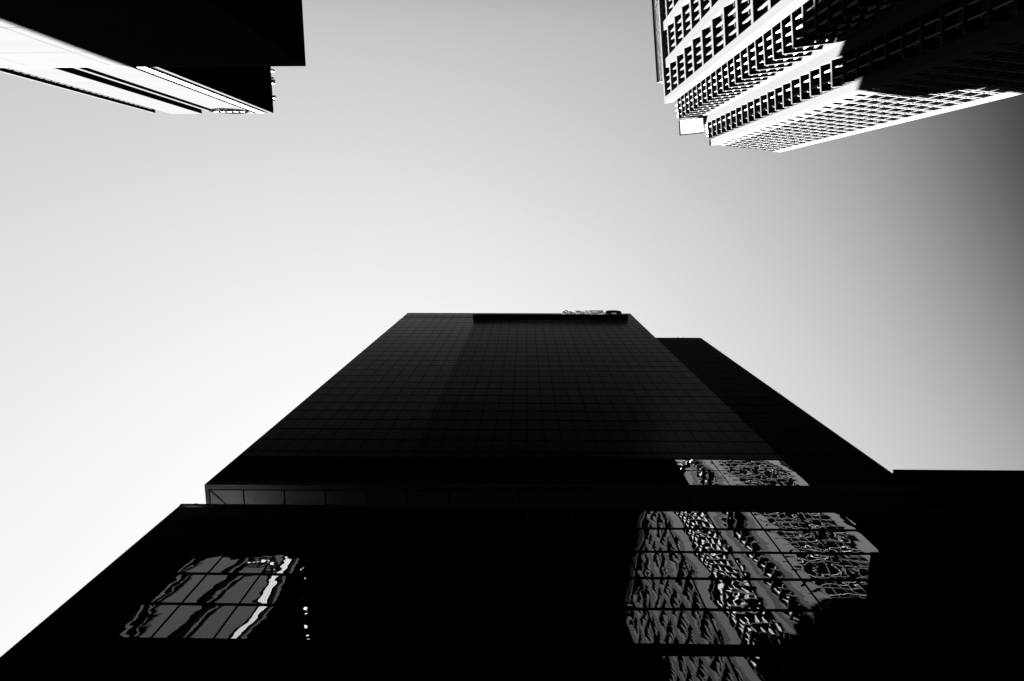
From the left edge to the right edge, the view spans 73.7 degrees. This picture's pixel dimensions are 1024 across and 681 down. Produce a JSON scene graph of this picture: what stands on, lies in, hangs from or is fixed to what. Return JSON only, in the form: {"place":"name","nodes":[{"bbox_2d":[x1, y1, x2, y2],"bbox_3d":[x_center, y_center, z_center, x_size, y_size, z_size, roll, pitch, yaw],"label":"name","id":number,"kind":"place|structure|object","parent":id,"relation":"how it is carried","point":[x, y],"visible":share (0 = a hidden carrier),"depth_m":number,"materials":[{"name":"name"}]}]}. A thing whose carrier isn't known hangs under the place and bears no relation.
{"place":"outdoors","nodes":[
{"label":"outdoors","id":0,"kind":"place"},
{"bbox_2d":[0,0,1023,656],"label":"sky","id":1,"kind":"structure","parent":0,"point":[173,287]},
{"bbox_3d":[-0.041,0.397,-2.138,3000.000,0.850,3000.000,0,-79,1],"label":"ground","id":2,"kind":"structure","parent":0,"visible":0},
{"bbox_2d":[0,66,275,113],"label":"office tower","id":3,"kind":"structure","parent":2,"relation":"on","point":[183,90],"depth_m":87.82,"materials":[{"name":"white metal"}]},
{"bbox_2d":[210,108,248,113],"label":"sign","id":4,"kind":"object","parent":3,"relation":"attached to","point":[232,111],"visible":1,"depth_m":103.29,"materials":[{"name":"metal"}]},
{"bbox_2d":[0,0,305,67],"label":"flat roofed building","id":5,"kind":"structure","parent":2,"relation":"on","point":[130,33],"depth_m":21.42,"materials":[{"name":"concrete"}]},
{"bbox_2d":[0,313,1023,680],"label":"office tower","id":6,"kind":"structure","parent":2,"relation":"on","point":[436,497],"depth_m":45.88,"materials":[{"name":"black glass"}]},
{"bbox_2d":[28,604,120,636],"bbox_3d":[-24.104,15.433,37.716,3.250,3.120,0.011,0,-79,1],"label":"window","id":7,"kind":"structure","parent":6,"relation":"in","point":[72,620],"depth_m":37.66,"materials":[{"name":"glass"}]},
{"bbox_2d":[69,573,151,601],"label":"window","id":8,"kind":"structure","parent":6,"relation":"in","point":[105,587],"depth_m":40.88,"materials":[{"name":"glass"}]},
{"bbox_2d":[90,604,177,636],"bbox_3d":[-20.765,15.440,37.653,3.250,3.120,0.007,0,-79,1],"label":"window","id":9,"kind":"structure","parent":6,"relation":"in","point":[129,620],"depth_m":37.64,"materials":[{"name":"glass"}]},
{"bbox_2d":[105,548,178,571],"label":"window","id":10,"kind":"structure","parent":6,"relation":"in","point":[135,559],"depth_m":44.18,"materials":[{"name":"glass"}]},
{"bbox_2d":[126,574,205,601],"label":"window","id":11,"kind":"structure","parent":6,"relation":"in","point":[159,587],"depth_m":40.86,"materials":[{"name":"glass"}]},
{"bbox_2d":[134,525,201,545],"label":"window","id":12,"kind":"structure","parent":6,"relation":"in","point":[161,535],"depth_m":47.60,"materials":[{"name":"glass"}]},
{"bbox_2d":[161,507,220,523],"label":"window","id":13,"kind":"structure","parent":6,"relation":"in","point":[189,515],"depth_m":50.74,"materials":[{"name":"glass"}]},
{"bbox_2d":[157,548,227,571],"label":"window","id":14,"kind":"structure","parent":6,"relation":"in","point":[185,559],"depth_m":44.17,"materials":[{"name":"glass"}]},
{"bbox_2d":[153,605,236,637],"bbox_3d":[-17.425,15.450,37.591,3.250,3.120,0.007,0,-79,1],"label":"window","id":15,"kind":"structure","parent":6,"relation":"in","point":[188,621],"depth_m":37.55,"materials":[{"name":"glass"}]},
{"bbox_2d":[183,525,247,546],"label":"window","id":16,"kind":"structure","parent":6,"relation":"in","point":[208,535],"depth_m":47.45,"materials":[{"name":"glass"}]},
{"bbox_2d":[183,574,258,602],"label":"window","id":17,"kind":"structure","parent":6,"relation":"in","point":[213,588],"depth_m":40.75,"materials":[{"name":"glass"}]},
{"bbox_2d":[206,507,263,523],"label":"window","id":18,"kind":"structure","parent":6,"relation":"in","point":[226,515],"depth_m":50.74,"materials":[{"name":"glass"}]},
{"bbox_2d":[210,549,277,572],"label":"window","id":19,"kind":"structure","parent":6,"relation":"in","point":[235,560],"depth_m":44.04,"materials":[{"name":"glass"}]},
{"bbox_2d":[215,606,293,638],"bbox_3d":[-14.086,15.460,37.528,3.250,3.120,0.009,0,-79,1],"label":"window","id":20,"kind":"structure","parent":6,"relation":"in","point":[246,622],"depth_m":37.45,"materials":[{"name":"glass"}]},
{"bbox_2d":[232,526,294,546],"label":"window","id":21,"kind":"structure","parent":6,"relation":"in","point":[254,536],"depth_m":47.46,"materials":[{"name":"glass"}]},
{"bbox_2d":[240,575,311,603],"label":"window","id":22,"kind":"structure","parent":6,"relation":"in","point":[280,589],"depth_m":40.76,"materials":[{"name":"glass"}]},
{"bbox_2d":[252,508,307,523],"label":"window","id":23,"kind":"structure","parent":6,"relation":"in","point":[269,515],"depth_m":50.58,"materials":[{"name":"glass"}]},
{"bbox_2d":[262,549,327,572],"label":"window","id":24,"kind":"structure","parent":6,"relation":"in","point":[285,560],"depth_m":44.05,"materials":[{"name":"glass"}]},
{"bbox_2d":[281,526,340,547],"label":"window","id":25,"kind":"structure","parent":6,"relation":"in","point":[301,536],"depth_m":47.46,"materials":[{"name":"glass"}]},
{"bbox_2d":[277,606,351,639],"bbox_3d":[-10.746,15.477,37.467,3.250,3.120,0.003,0,-79,1],"label":"window","id":26,"kind":"structure","parent":6,"relation":"in","point":[305,622],"depth_m":37.38,"materials":[{"name":"glass"}]},
{"bbox_2d":[298,508,351,524],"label":"window","id":27,"kind":"structure","parent":6,"relation":"in","point":[314,516],"depth_m":50.57,"materials":[{"name":"glass"}]},
{"bbox_2d":[298,576,365,603],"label":"window","id":28,"kind":"structure","parent":6,"relation":"in","point":[321,589],"depth_m":40.67,"materials":[{"name":"glass"}]},
{"bbox_2d":[316,549,376,573],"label":"window","id":29,"kind":"structure","parent":6,"relation":"in","point":[335,561],"depth_m":43.90,"materials":[{"name":"glass"}]},
{"bbox_2d":[330,527,386,547],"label":"window","id":30,"kind":"structure","parent":6,"relation":"in","point":[348,537],"depth_m":47.28,"materials":[{"name":"glass"}]},
{"bbox_2d":[344,508,394,524],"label":"window","id":31,"kind":"structure","parent":6,"relation":"in","point":[357,516],"depth_m":50.42,"materials":[{"name":"glass"}]},
{"bbox_2d":[340,607,410,639],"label":"window","id":32,"kind":"structure","parent":6,"relation":"in","point":[364,623],"depth_m":37.37,"materials":[{"name":"glass"}]},
{"bbox_2d":[356,576,419,604],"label":"window","id":33,"kind":"structure","parent":6,"relation":"in","point":[376,590],"depth_m":40.64,"materials":[{"name":"glass"}]},
{"bbox_2d":[369,550,427,574],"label":"window","id":34,"kind":"structure","parent":6,"relation":"in","point":[386,561],"depth_m":43.91,"materials":[{"name":"glass"}]},
{"bbox_2d":[380,527,433,547],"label":"window","id":35,"kind":"structure","parent":6,"relation":"in","point":[395,537],"depth_m":47.32,"materials":[{"name":"glass"}]},
{"bbox_2d":[390,509,438,525],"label":"window","id":36,"kind":"structure","parent":6,"relation":"in","point":[423,517],"depth_m":50.41,"materials":[{"name":"glass"}]},
{"bbox_2d":[404,607,469,640],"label":"window","id":37,"kind":"structure","parent":6,"relation":"in","point":[424,624],"depth_m":37.29,"materials":[{"name":"glass"}]},
{"bbox_2d":[414,577,473,605],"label":"window","id":38,"kind":"structure","parent":6,"relation":"in","point":[431,590],"depth_m":40.55,"materials":[{"name":"glass"}]},
{"bbox_2d":[422,550,477,574],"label":"window","id":39,"kind":"structure","parent":6,"relation":"in","point":[437,562],"depth_m":43.78,"materials":[{"name":"glass"}]},
{"bbox_2d":[430,527,480,548],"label":"window","id":40,"kind":"structure","parent":6,"relation":"in","point":[443,537],"depth_m":47.16,"materials":[{"name":"glass"}]},
{"bbox_2d":[436,509,482,525],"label":"window","id":41,"kind":"structure","parent":6,"relation":"in","point":[447,517],"depth_m":50.43,"materials":[{"name":"glass"}]},
{"bbox_2d":[467,608,528,641],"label":"window","id":42,"kind":"structure","parent":6,"relation":"in","point":[485,624],"depth_m":37.20,"materials":[{"name":"glass"}]},
{"bbox_2d":[472,577,527,605],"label":"window","id":43,"kind":"structure","parent":6,"relation":"in","point":[488,591],"depth_m":40.52,"materials":[{"name":"glass"}]},
{"bbox_2d":[476,551,527,575],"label":"window","id":44,"kind":"structure","parent":6,"relation":"in","point":[489,562],"depth_m":43.78,"materials":[{"name":"glass"}]},
{"bbox_2d":[479,528,527,548],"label":"window","id":45,"kind":"structure","parent":6,"relation":"in","point":[491,538],"depth_m":47.16,"materials":[{"name":"glass"}]},
{"bbox_2d":[483,510,527,525],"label":"window","id":46,"kind":"structure","parent":6,"relation":"in","point":[491,517],"depth_m":50.25,"materials":[{"name":"glass"}]},
{"bbox_2d":[473,310,627,319],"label":"rooftop sign","id":47,"kind":"object","parent":6,"relation":"attached to","point":[585,315],"visible":1,"depth_m":143.40,"materials":[{"name":"black metal"}]},
{"bbox_2d":[529,510,573,526],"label":"window","id":48,"kind":"structure","parent":6,"relation":"in","point":[540,518],"depth_m":50.23,"materials":[{"name":"glass"}]},
{"bbox_2d":[529,528,577,549],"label":"window","id":49,"kind":"structure","parent":6,"relation":"in","point":[539,538],"depth_m":47.01,"materials":[{"name":"glass"}]},
{"bbox_2d":[529,551,581,575],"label":"window","id":50,"kind":"structure","parent":6,"relation":"in","point":[541,563],"depth_m":43.67,"materials":[{"name":"glass"}]},
{"bbox_2d":[530,578,586,606],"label":"window","id":51,"kind":"structure","parent":6,"relation":"in","point":[560,592],"depth_m":40.42,"materials":[{"name":"glass"}]},
{"bbox_2d":[530,609,591,642],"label":"window","id":52,"kind":"structure","parent":6,"relation":"in","point":[546,625],"depth_m":37.19,"materials":[{"name":"glass"}]},
{"bbox_2d":[573,510,620,526],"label":"window","id":53,"kind":"structure","parent":6,"relation":"in","point":[583,518],"depth_m":50.25,"materials":[{"name":"glass"}]},
{"bbox_2d":[576,529,627,549],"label":"window","id":54,"kind":"structure","parent":6,"relation":"in","point":[588,539],"depth_m":47.00,"materials":[{"name":"glass"}]},
{"bbox_2d":[580,552,635,576],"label":"window","id":55,"kind":"structure","parent":6,"relation":"in","point":[593,563],"depth_m":43.66,"materials":[{"name":"glass"}]},
{"bbox_2d":[584,578,644,606],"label":"window","id":56,"kind":"structure","parent":6,"relation":"in","point":[601,592],"depth_m":40.34,"materials":[{"name":"glass"}]},
{"bbox_2d":[589,609,655,642],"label":"window","id":57,"kind":"structure","parent":6,"relation":"in","point":[608,626],"depth_m":37.10,"materials":[{"name":"glass"}]},
{"bbox_2d":[618,511,667,527],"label":"window","id":58,"kind":"structure","parent":6,"relation":"in","point":[655,519],"depth_m":50.08,"materials":[{"name":"glass"}]},
{"bbox_2d":[623,529,677,550],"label":"window","id":59,"kind":"structure","parent":6,"relation":"in","point":[637,539],"depth_m":47.00,"materials":[{"name":"glass"}]},
{"bbox_2d":[630,552,689,576],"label":"window","id":60,"kind":"structure","parent":6,"relation":"in","point":[647,564],"depth_m":43.66,"materials":[{"name":"glass"}]},
{"bbox_2d":[639,579,703,607],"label":"window","id":61,"kind":"structure","parent":6,"relation":"in","point":[658,593],"depth_m":40.32,"materials":[{"name":"glass"}]},
{"bbox_2d":[648,610,720,643],"bbox_3d":[9.290,15.545,37.093,3.250,3.120,0.006,0,-79,1],"label":"window","id":62,"kind":"structure","parent":6,"relation":"in","point":[670,626],"depth_m":37.01,"materials":[{"name":"glass"}]},
{"bbox_2d":[662,511,714,527],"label":"window","id":63,"kind":"structure","parent":6,"relation":"in","point":[675,519],"depth_m":50.06,"materials":[{"name":"glass"}]},
{"bbox_2d":[675,459,717,469],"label":"window","id":64,"kind":"structure","parent":6,"relation":"in","point":[684,464],"depth_m":61.06,"materials":[{"name":"glass"}]},
{"bbox_2d":[670,529,727,550],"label":"window","id":65,"kind":"structure","parent":6,"relation":"in","point":[686,539],"depth_m":46.86,"materials":[{"name":"glass"}]},
{"bbox_2d":[662,655,736,680],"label":"window","id":66,"kind":"structure","parent":6,"relation":"in","point":[679,668],"depth_m":33.67,"materials":[{"name":"glass"}]},
{"bbox_2d":[682,471,728,484],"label":"window","id":67,"kind":"structure","parent":6,"relation":"in","point":[693,477],"depth_m":57.85,"materials":[{"name":"glass"}]},
{"bbox_2d":[681,553,744,577],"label":"window","id":68,"kind":"structure","parent":6,"relation":"in","point":[724,565],"depth_m":43.53,"materials":[{"name":"glass"}]},
{"bbox_2d":[693,579,762,608],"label":"window","id":69,"kind":"structure","parent":6,"relation":"in","point":[714,593],"depth_m":40.24,"materials":[{"name":"glass"}]},
{"bbox_2d":[707,511,760,527],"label":"window","id":70,"kind":"structure","parent":6,"relation":"in","point":[721,519],"depth_m":50.09,"materials":[{"name":"glass"}]},
{"bbox_2d":[711,459,756,470],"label":"window","id":71,"kind":"structure","parent":6,"relation":"in","point":[722,464],"depth_m":60.83,"materials":[{"name":"glass"}]},
{"bbox_2d":[720,471,768,484],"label":"window","id":72,"kind":"structure","parent":6,"relation":"in","point":[733,477],"depth_m":57.83,"materials":[{"name":"glass"}]},
{"bbox_2d":[708,611,784,644],"bbox_3d":[12.629,15.555,37.030,3.250,3.120,0.005,0,-79,1],"label":"window","id":73,"kind":"structure","parent":6,"relation":"in","point":[733,627],"depth_m":36.92,"materials":[{"name":"glass"}]},
{"bbox_2d":[718,530,778,551],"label":"window","id":74,"kind":"structure","parent":6,"relation":"in","point":[736,540],"depth_m":46.87,"materials":[{"name":"glass"}]},
{"bbox_2d":[732,553,798,577],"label":"window","id":75,"kind":"structure","parent":6,"relation":"in","point":[754,565],"depth_m":43.52,"materials":[{"name":"glass"}]},
{"bbox_2d":[729,656,806,680],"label":"window","id":76,"kind":"structure","parent":6,"relation":"in","point":[748,668],"depth_m":33.66,"materials":[{"name":"glass"}]},
{"bbox_2d":[749,460,793,470],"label":"window","id":77,"kind":"structure","parent":6,"relation":"in","point":[761,465],"depth_m":60.82,"materials":[{"name":"glass"}]},
{"bbox_2d":[752,512,808,528],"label":"window","id":78,"kind":"structure","parent":6,"relation":"in","point":[774,520],"depth_m":49.92,"materials":[{"name":"glass"}]},
{"bbox_2d":[759,471,809,485],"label":"window","id":79,"kind":"structure","parent":6,"relation":"in","point":[773,477],"depth_m":57.85,"materials":[{"name":"glass"}]},
{"bbox_2d":[749,580,821,608],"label":"window","id":80,"kind":"structure","parent":6,"relation":"in","point":[774,594],"depth_m":40.22,"materials":[{"name":"glass"}]},
{"bbox_2d":[765,530,829,551],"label":"window","id":81,"kind":"structure","parent":6,"relation":"in","point":[786,540],"depth_m":46.72,"materials":[{"name":"glass"}]},
{"bbox_2d":[768,611,849,645],"bbox_3d":[15.969,15.564,36.967,3.250,3.120,0.010,0,-79,1],"label":"window","id":82,"kind":"structure","parent":6,"relation":"in","point":[796,627],"depth_m":36.91,"materials":[{"name":"glass"}]},
{"bbox_2d":[784,554,853,578],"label":"window","id":83,"kind":"structure","parent":6,"relation":"in","point":[826,566],"depth_m":43.42,"materials":[{"name":"glass"}]},
{"bbox_2d":[796,512,855,528],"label":"window","id":84,"kind":"structure","parent":6,"relation":"in","point":[815,520],"depth_m":49.92,"materials":[{"name":"glass"}]},
{"bbox_2d":[803,580,865,609],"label":"window","id":85,"kind":"structure","parent":6,"relation":"in","point":[840,595],"depth_m":40.22,"materials":[{"name":"glass"}]},
{"bbox_2d":[796,657,875,680],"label":"window","id":86,"kind":"structure","parent":6,"relation":"in","point":[815,668],"depth_m":33.61,"materials":[{"name":"glass"}]},
{"bbox_2d":[828,612,863,645],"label":"window","id":87,"kind":"structure","parent":6,"relation":"in","point":[850,623],"depth_m":37.38,"materials":[{"name":"glass"}]},
{"bbox_2d":[814,531,879,552],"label":"window","id":88,"kind":"structure","parent":6,"relation":"in","point":[836,541],"depth_m":46.73,"materials":[{"name":"glass"}]},
{"bbox_2d":[835,554,869,578],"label":"window","id":89,"kind":"structure","parent":6,"relation":"in","point":[857,564],"depth_m":43.78,"materials":[{"name":"glass"}]},
{"bbox_2d":[841,512,903,529],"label":"window","id":90,"kind":"structure","parent":6,"relation":"in","point":[860,520],"depth_m":49.76,"materials":[{"name":"glass"}]},
{"bbox_2d":[861,531,930,552],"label":"window","id":91,"kind":"structure","parent":6,"relation":"in","point":[886,541],"depth_m":46.73,"materials":[{"name":"glass"}]},
{"bbox_2d":[863,658,945,680],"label":"window","id":92,"kind":"structure","parent":6,"relation":"in","point":[885,669],"depth_m":33.59,"materials":[{"name":"glass"}]},
{"bbox_2d":[887,513,950,529],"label":"window","id":93,"kind":"structure","parent":6,"relation":"in","point":[910,521],"depth_m":49.75,"materials":[{"name":"glass"}]},
{"bbox_2d":[909,531,981,552],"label":"window","id":94,"kind":"structure","parent":6,"relation":"in","point":[937,542],"depth_m":46.60,"materials":[{"name":"glass"}]},
{"bbox_2d":[932,513,974,529],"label":"window","id":95,"kind":"structure","parent":6,"relation":"in","point":[950,519],"depth_m":49.75,"materials":[{"name":"glass"}]},
{"bbox_2d":[957,532,1007,552],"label":"window","id":96,"kind":"structure","parent":6,"relation":"in","point":[979,540],"depth_m":46.57,"materials":[{"name":"glass"}]},
{"bbox_2d":[652,0,1023,151],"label":"office tower","id":97,"kind":"structure","parent":2,"relation":"on","point":[777,75],"depth_m":100.22,"materials":[{"name":"white concrete"}]},
{"bbox_2d":[684,3,690,33],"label":"window","id":98,"kind":"structure","parent":97,"relation":"in","point":[687,13],"depth_m":140.30,"materials":[{"name":"glass"}]},
{"bbox_2d":[687,44,692,75],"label":"window","id":99,"kind":"structure","parent":97,"relation":"in","point":[689,54],"depth_m":141.82,"materials":[{"name":"glass"}]},
{"bbox_2d":[693,0,699,23],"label":"window","id":100,"kind":"structure","parent":97,"relation":"in","point":[696,2],"depth_m":133.32,"materials":[{"name":"glass"}]},
{"bbox_2d":[695,35,701,68],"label":"window","id":101,"kind":"structure","parent":97,"relation":"in","point":[699,53],"depth_m":134.73,"materials":[{"name":"glass"}]},
{"bbox_2d":[704,25,711,60],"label":"window","id":102,"kind":"structure","parent":97,"relation":"in","point":[708,31],"depth_m":127.50,"materials":[{"name":"glass"}]},
{"bbox_2d":[715,14,723,51],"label":"window","id":103,"kind":"structure","parent":97,"relation":"in","point":[720,45],"depth_m":120.33,"materials":[{"name":"glass"}]},
{"bbox_2d":[726,1,736,41],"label":"window","id":104,"kind":"structure","parent":97,"relation":"in","point":[732,14],"depth_m":113.12,"materials":[{"name":"glass"}]},
{"bbox_2d":[740,0,750,30],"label":"window","id":105,"kind":"structure","parent":97,"relation":"in","point":[746,12],"depth_m":106.31,"materials":[{"name":"glass"}]},
{"bbox_2d":[817,0,832,31],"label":"window","id":106,"kind":"structure","parent":97,"relation":"in","point":[826,27],"depth_m":84.95,"materials":[{"name":"black glass"}]},
{"bbox_2d":[831,0,847,23],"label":"window","id":107,"kind":"structure","parent":97,"relation":"in","point":[840,18],"depth_m":81.38,"materials":[{"name":"black glass"}]},
{"bbox_2d":[675,0,1023,150],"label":"window","id":108,"kind":"structure","parent":97,"relation":"in","point":[762,4],"depth_m":100.79,"materials":[{"name":"black glass"}]},
{"bbox_2d":[906,27,923,55],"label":"window","id":109,"kind":"structure","parent":97,"relation":"in","point":[915,51],"depth_m":78.17,"materials":[{"name":"black glass"}]},
{"bbox_2d":[924,18,945,47],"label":"window","id":110,"kind":"structure","parent":97,"relation":"in","point":[934,43],"depth_m":74.46,"materials":[{"name":"black glass"}]},
{"bbox_2d":[945,7,967,39],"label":"window","id":111,"kind":"structure","parent":97,"relation":"in","point":[958,33],"depth_m":70.77,"materials":[{"name":"black glass"}]},
{"bbox_2d":[967,0,991,30],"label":"window","id":112,"kind":"structure","parent":97,"relation":"in","point":[982,23],"depth_m":67.25,"materials":[{"name":"black glass"}]},
{"bbox_2d":[893,469,1023,552],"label":"flat roofed building","id":113,"kind":"structure","parent":2,"relation":"on","point":[988,504],"depth_m":53.97,"materials":[{"name":"black metal"}]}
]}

